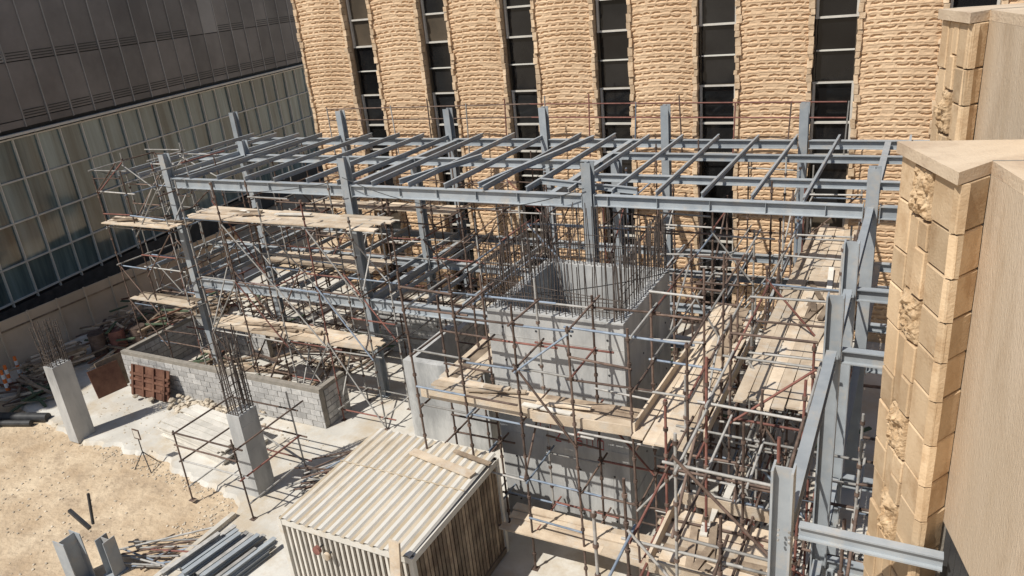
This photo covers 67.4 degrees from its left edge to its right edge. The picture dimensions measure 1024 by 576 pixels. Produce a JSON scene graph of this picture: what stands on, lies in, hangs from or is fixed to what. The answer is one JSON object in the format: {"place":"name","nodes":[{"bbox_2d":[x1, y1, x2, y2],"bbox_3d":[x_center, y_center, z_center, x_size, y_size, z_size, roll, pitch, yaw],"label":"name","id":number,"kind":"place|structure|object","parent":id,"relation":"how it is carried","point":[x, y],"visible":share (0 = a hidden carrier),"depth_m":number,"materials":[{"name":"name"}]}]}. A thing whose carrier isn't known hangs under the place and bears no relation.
{"place":"outdoors","nodes":[
{"label":"outdoors","id":0,"kind":"place"},
{"bbox_2d":[0,179,342,575],"bbox_3d":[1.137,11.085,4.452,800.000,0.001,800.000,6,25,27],"label":"ground","id":1,"kind":"structure","parent":0,"point":[80,468],"depth_m":20.86,"materials":[{"name":"beige sand"}]},
{"bbox_2d":[0,370,10,390],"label":"traffic bollard","id":2,"kind":"object","parent":1,"relation":"on","point":[5,383],"visible":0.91,"depth_m":27.36,"materials":[{"name":"plastic"}]},
{"bbox_2d":[3,365,13,384],"bbox_3d":[-18.222,3.205,27.789,0.400,0.910,0.400,6,25,27],"label":"traffic bollard","id":3,"kind":"object","parent":1,"relation":"on","point":[9,378],"visible":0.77,"depth_m":27.72,"materials":[{"name":"plastic"}]},
{"bbox_2d":[13,356,22,376],"bbox_3d":[-18.303,2.945,28.457,0.400,0.910,0.400,6,25,27],"label":"traffic bollard","id":4,"kind":"object","parent":1,"relation":"on","point":[16,364],"visible":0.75,"depth_m":28.37,"materials":[{"name":"plastic"}]},
{"bbox_2d":[0,412,51,425],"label":"drain pipe","id":5,"kind":"object","parent":1,"relation":"on","point":[18,418],"visible":1,"depth_m":25.19,"materials":[{"name":"metal"}]},
{"bbox_2d":[52,493,128,575],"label":"steel column stub","id":6,"kind":"object","parent":1,"relation":"on","point":[72,554],"visible":1,"depth_m":17.75,"materials":[{"name":"paint"}]},
{"bbox_2d":[0,226,241,371],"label":"site hoarding","id":7,"kind":"object","parent":1,"relation":"on","point":[72,313],"visible":0.64,"depth_m":31.83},
{"bbox_2d":[131,428,157,472],"bbox_3d":[-10.504,4.557,21.936,0.676,1.307,0.574,6,25,27],"label":"sign stand","id":8,"kind":"object","parent":1,"relation":"on","point":[136,433],"visible":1,"depth_m":21.81,"materials":[{"name":"metal"}]},
{"bbox_2d":[0,391,323,574],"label":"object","id":9,"kind":"object","parent":1,"relation":"on","point":[187,404],"visible":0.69,"depth_m":22.58,"materials":[{"name":"beige stone"}]},
{"bbox_2d":[0,0,323,321],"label":"glass office building","id":10,"kind":"structure","parent":1,"relation":"on","point":[86,86],"depth_m":37.00,"materials":[{"name":"glass"}]},
{"bbox_2d":[119,527,211,570],"bbox_3d":[-8.426,6.339,18.274,2.512,0.257,1.379,-8,22,-5],"label":"scaffold tube pile","id":11,"kind":"object","parent":1,"relation":"on","point":[155,562],"visible":0.73,"depth_m":18.38,"materials":[{"name":"grey metal"}]},
{"bbox_2d":[0,267,884,575],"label":"concrete slab","id":12,"kind":"structure","parent":1,"relation":"on","point":[338,435],"depth_m":22.41,"materials":[{"name":"grey concrete"}]},
{"bbox_2d":[21,341,90,377],"bbox_3d":[-17.148,2.705,28.904,1.053,0.608,2.192,14,29,41],"label":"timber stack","id":13,"kind":"object","parent":12,"relation":"on","point":[34,364],"visible":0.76,"depth_m":28.70,"materials":[{"name":"brown wood"}]},
{"bbox_2d":[43,359,94,442],"bbox_3d":[-13.543,3.461,23.544,0.446,2.600,0.606,6,25,27],"label":"column shaft","id":14,"kind":"object","parent":12,"relation":"on","point":[69,400],"visible":1,"depth_m":23.37,"materials":[{"name":"concrete"}]},
{"bbox_2d":[29,318,68,367],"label":"starter bars","id":15,"kind":"object","parent":14,"relation":"on","point":[60,353],"visible":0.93,"depth_m":22.82,"materials":[{"name":"metal"}]},
{"bbox_2d":[87,330,109,356],"bbox_3d":[-15.936,2.149,29.602,0.604,0.882,0.604,6,25,27],"label":"oil drum","id":16,"kind":"object","parent":12,"relation":"on","point":[97,340],"visible":0.93,"depth_m":29.39,"materials":[{"name":"metal"}]},
{"bbox_2d":[87,352,129,398],"bbox_3d":[-13.903,3.017,26.630,0.478,1.108,1.417,9,26,32],"label":"formwork panel","id":17,"kind":"object","parent":12,"relation":"on","point":[108,376],"visible":0.82,"depth_m":26.51,"materials":[{"name":"brown wood"}]},
{"bbox_2d":[108,326,128,352],"bbox_3d":[-15.266,2.010,29.779,0.604,0.882,0.604,6,25,27],"label":"oil drum","id":18,"kind":"object","parent":12,"relation":"on","point":[114,335],"visible":0.73,"depth_m":29.54,"materials":[{"name":"red metal"}]},
{"bbox_2d":[97,306,159,335],"bbox_3d":[-15.564,1.358,31.991,2.880,0.514,1.912,-22,27,-35],"label":"timber stack","id":19,"kind":"object","parent":12,"relation":"on","point":[127,323],"visible":0.16,"depth_m":31.38,"materials":[{"name":"brown wood"}]},
{"bbox_2d":[128,323,147,343],"bbox_3d":[-14.507,1.879,29.910,0.604,0.882,0.604,6,25,27],"label":"oil drum","id":20,"kind":"object","parent":12,"relation":"on","point":[133,329],"visible":0.62,"depth_m":29.66,"materials":[{"name":"beige metal"}]},
{"bbox_2d":[130,364,169,401],"bbox_3d":[-12.154,3.181,25.749,1.900,1.031,0.400,6,25,27],"label":"formwork panel","id":21,"kind":"object","parent":12,"relation":"on","point":[148,382],"visible":0.97,"depth_m":25.71,"materials":[{"name":"brown wood"}]},
{"bbox_2d":[88,143,258,364],"bbox_3d":[-11.626,-1.132,27.343,3.838,7.804,3.125,6,25,27],"label":"scaffolding","id":22,"kind":"object","parent":12,"relation":"on","point":[139,224],"visible":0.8,"depth_m":26.73,"materials":[{"name":"brown metal"}]},
{"bbox_2d":[138,292,234,331],"bbox_3d":[-13.653,1.002,32.121,3.590,0.714,2.293,-7,22,-4],"label":"timber stack","id":23,"kind":"object","parent":12,"relation":"on","point":[212,309],"visible":0.31,"depth_m":31.64,"materials":[{"name":"brown wood"}]},
{"bbox_2d":[154,512,236,575],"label":"kerb","id":24,"kind":"structure","parent":12,"relation":"on","point":[225,521],"depth_m":18.78,"materials":[{"name":"concrete"}]},
{"bbox_2d":[156,404,267,465],"bbox_3d":[-8.989,4.324,22.930,3.610,0.512,1.476,9,26,33],"label":"board stack","id":25,"kind":"object","parent":12,"relation":"on","point":[210,425],"visible":0.61,"depth_m":22.75,"materials":[{"name":"beige wood"}]},
{"bbox_2d":[160,524,277,575],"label":"steel section stack","id":26,"kind":"object","parent":12,"relation":"on","point":[231,550],"visible":1,"depth_m":17.60,"materials":[{"name":"paint"}]},
{"bbox_2d":[195,314,273,357],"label":"block wall","id":27,"kind":"structure","parent":12,"relation":"on","point":[267,348],"depth_m":28.28,"materials":[{"name":"grey concrete"}]},
{"bbox_2d":[120,316,350,427],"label":"block wall","id":28,"kind":"structure","parent":12,"relation":"on","point":[319,406],"depth_m":24.61,"materials":[{"name":"grey concrete"}]},
{"bbox_2d":[172,391,311,520],"bbox_3d":[-7.020,4.083,20.229,2.627,2.576,2.562,6,25,27],"label":"scaffolding","id":29,"kind":"object","parent":12,"relation":"on","point":[302,459],"visible":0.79,"depth_m":19.93,"materials":[{"name":"metal"}]},
{"bbox_2d":[226,404,275,497],"bbox_3d":[-6.767,4.255,19.974,0.446,2.500,0.606,6,25,27],"label":"column shaft","id":30,"kind":"object","parent":12,"relation":"on","point":[245,426],"visible":0.79,"depth_m":19.77,"materials":[{"name":"concrete"}]},
{"bbox_2d":[205,324,253,416],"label":"starter bars","id":31,"kind":"object","parent":30,"relation":"on","point":[237,379],"visible":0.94,"depth_m":19.08,"materials":[{"name":"brown metal"}]},
{"bbox_2d":[237,364,291,380],"bbox_3d":[-8.736,3.030,26.421,2.405,0.259,1.122,3,24,22],"label":"timber stack","id":32,"kind":"object","parent":12,"relation":"on","point":[277,375],"visible":0.32,"depth_m":26.36,"materials":[{"name":"brown wood"}]},
{"bbox_2d":[174,180,410,430],"bbox_3d":[-6.269,0.241,23.200,7.409,7.326,1.813,6,25,27],"label":"scaffolding","id":33,"kind":"object","parent":12,"relation":"on","point":[331,338],"visible":0.89,"depth_m":22.80,"materials":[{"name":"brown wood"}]},
{"bbox_2d":[110,209,833,572],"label":"loose planks","id":34,"kind":"object","parent":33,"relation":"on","point":[808,311],"visible":0.83,"depth_m":16.26,"materials":[{"name":"beige wood"}]},
{"bbox_2d":[285,450,352,493],"bbox_3d":[-4.690,4.726,20.484,2.562,0.723,1.400,-5,22,3],"label":"scaffold tube pile","id":35,"kind":"object","parent":12,"relation":"on","point":[325,469],"visible":0.58,"depth_m":20.23,"materials":[{"name":"metal"}]},
{"bbox_2d":[277,428,509,575],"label":"site cabin","id":36,"kind":"object","parent":12,"relation":"on","point":[436,508],"visible":0.98,"depth_m":15.44,"materials":[{"name":"beige metal"}]},
{"bbox_2d":[388,539,401,575],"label":"scaffold board","id":37,"kind":"object","parent":12,"relation":"on","point":[395,558],"visible":1,"depth_m":13.54,"materials":[{"name":"brown wood"}]},
{"bbox_2d":[210,143,584,367],"bbox_3d":[-3.467,-1.114,26.330,12.419,6.977,5.419,6,25,27],"label":"scaffolding","id":38,"kind":"object","parent":12,"relation":"on","point":[349,263],"visible":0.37,"depth_m":26.10,"materials":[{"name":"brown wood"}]},
{"bbox_2d":[378,298,485,356],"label":"block wall","id":39,"kind":"structure","parent":12,"relation":"on","point":[426,331],"depth_m":26.49,"materials":[{"name":"grey concrete"}]},
{"bbox_2d":[0,284,880,449],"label":"timber debris","id":40,"kind":"object","parent":12,"relation":"on","point":[38,386],"visible":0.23,"depth_m":28.02,"materials":[{"name":"brown wood"}]},
{"bbox_2d":[118,102,943,575],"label":"steel frame","id":41,"kind":"object","parent":12,"relation":"on","point":[832,424],"visible":0.76,"depth_m":21.29,"materials":[{"name":"paint"}]},
{"bbox_2d":[326,94,849,156],"bbox_3d":[1.176,-5.556,26.343,19.097,2.096,0.077,6,25,27],"label":"guard rail","id":42,"kind":"object","parent":41,"relation":"on","point":[545,104],"visible":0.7,"depth_m":25.37,"materials":[{"name":"metal"}]},
{"bbox_2d":[482,202,672,530],"bbox_3d":[1.727,1.843,17.880,3.116,6.999,3.183,6,25,27],"label":"concrete shaft","id":43,"kind":"object","parent":12,"relation":"on","point":[551,274],"visible":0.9,"depth_m":16.86,"materials":[{"name":"grey concrete"}]},
{"bbox_2d":[396,205,774,575],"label":"scaffolding","id":44,"kind":"object","parent":12,"relation":"on","point":[475,362],"visible":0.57,"depth_m":15.83,"materials":[{"name":"plank"},{"name":"rusty metal"},{"name":"galvanised metal"}]},
{"bbox_2d":[599,139,801,447],"bbox_3d":[5.513,-0.204,21.305,4.668,7.323,4.783,6,25,27],"label":"scaffolding","id":45,"kind":"object","parent":12,"relation":"on","point":[713,227],"visible":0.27,"depth_m":20.33,"materials":[{"name":"metal"}]},
{"bbox_2d":[590,375,874,575],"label":"scaffolding","id":46,"kind":"object","parent":12,"relation":"on","point":[725,563],"visible":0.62,"depth_m":12.30,"materials":[{"name":"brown metal"}]},
{"bbox_2d":[420,310,768,575],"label":"timber formwork","id":47,"kind":"object","parent":46,"relation":"on","point":[757,513],"visible":0.65,"depth_m":14.62,"materials":[{"name":"brown wood"}]},
{"bbox_2d":[692,298,815,575],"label":"scaffolding","id":48,"kind":"object","parent":12,"relation":"on","point":[770,450],"visible":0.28,"depth_m":14.81,"materials":[{"name":"brown metal"}]},
{"bbox_2d":[662,165,874,575],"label":"scaffolding","id":49,"kind":"object","parent":12,"relation":"on","point":[778,380],"visible":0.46,"depth_m":14.56,"materials":[{"name":"brown wood"}]},
{"bbox_2d":[294,0,1023,342],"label":"carved piers","id":50,"kind":"structure","parent":1,"relation":"on","point":[898,64],"depth_m":25.30,"materials":[{"name":"stone"}]},
{"bbox_2d":[863,156,990,575],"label":"stone pier","id":51,"kind":"structure","parent":1,"relation":"on","point":[937,240],"depth_m":6.57,"materials":[{"name":"beige stone"}]},
{"bbox_2d":[896,139,1023,194],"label":"coping slab","id":52,"kind":"structure","parent":51,"relation":"on","point":[957,162],"depth_m":5.93,"materials":[{"name":"beige stone"}]},
{"bbox_2d":[930,20,989,140],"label":"stone pier","id":53,"kind":"structure","parent":1,"relation":"on","point":[961,59],"depth_m":7.70,"materials":[{"name":"beige stone"}]},
{"bbox_2d":[938,3,1023,26],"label":"coping slab","id":54,"kind":"structure","parent":53,"relation":"on","point":[1012,14],"depth_m":7.33,"materials":[{"name":"beige stone"}]},
{"bbox_2d":[940,174,1023,575],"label":"smooth wall","id":55,"kind":"structure","parent":1,"relation":"on","point":[983,519],"depth_m":5.81,"materials":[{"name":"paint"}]},
{"bbox_2d":[974,21,1023,139],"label":"smooth wall","id":56,"kind":"structure","parent":1,"relation":"on","point":[1000,113],"depth_m":7.10,"materials":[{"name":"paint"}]},
{"bbox_2d":[99,171,761,294],"bbox_3d":[-5.051,-1.574,20.038,21.510,1.827,5.018,6,25,27],"label":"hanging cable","id":57,"kind":"object","parent":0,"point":[454,208],"visible":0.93,"depth_m":19.78,"materials":[{"name":"metal"}]},
{"bbox_2d":[403,323,501,451],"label":"concrete wall","id":58,"kind":"structure","parent":0,"point":[429,370],"depth_m":21.37,"materials":[{"name":"grey concrete"}]},
{"bbox_3d":[6.468,-7.444,29.277,28.600,14.800,9.200,6,25,27],"label":"building body","id":59,"kind":"object","parent":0,"visible":0},
{"bbox_2d":[291,0,1008,321],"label":"pier edges","id":60,"kind":"object","parent":59,"relation":"attached to","point":[423,54],"visible":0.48,"depth_m":26.65,"materials":[{"name":"stone"}]},
{"bbox_2d":[346,0,1000,327],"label":"windows","id":61,"kind":"structure","parent":59,"relation":"attached to","point":[836,31],"depth_m":25.69,"materials":[{"name":"glass"}]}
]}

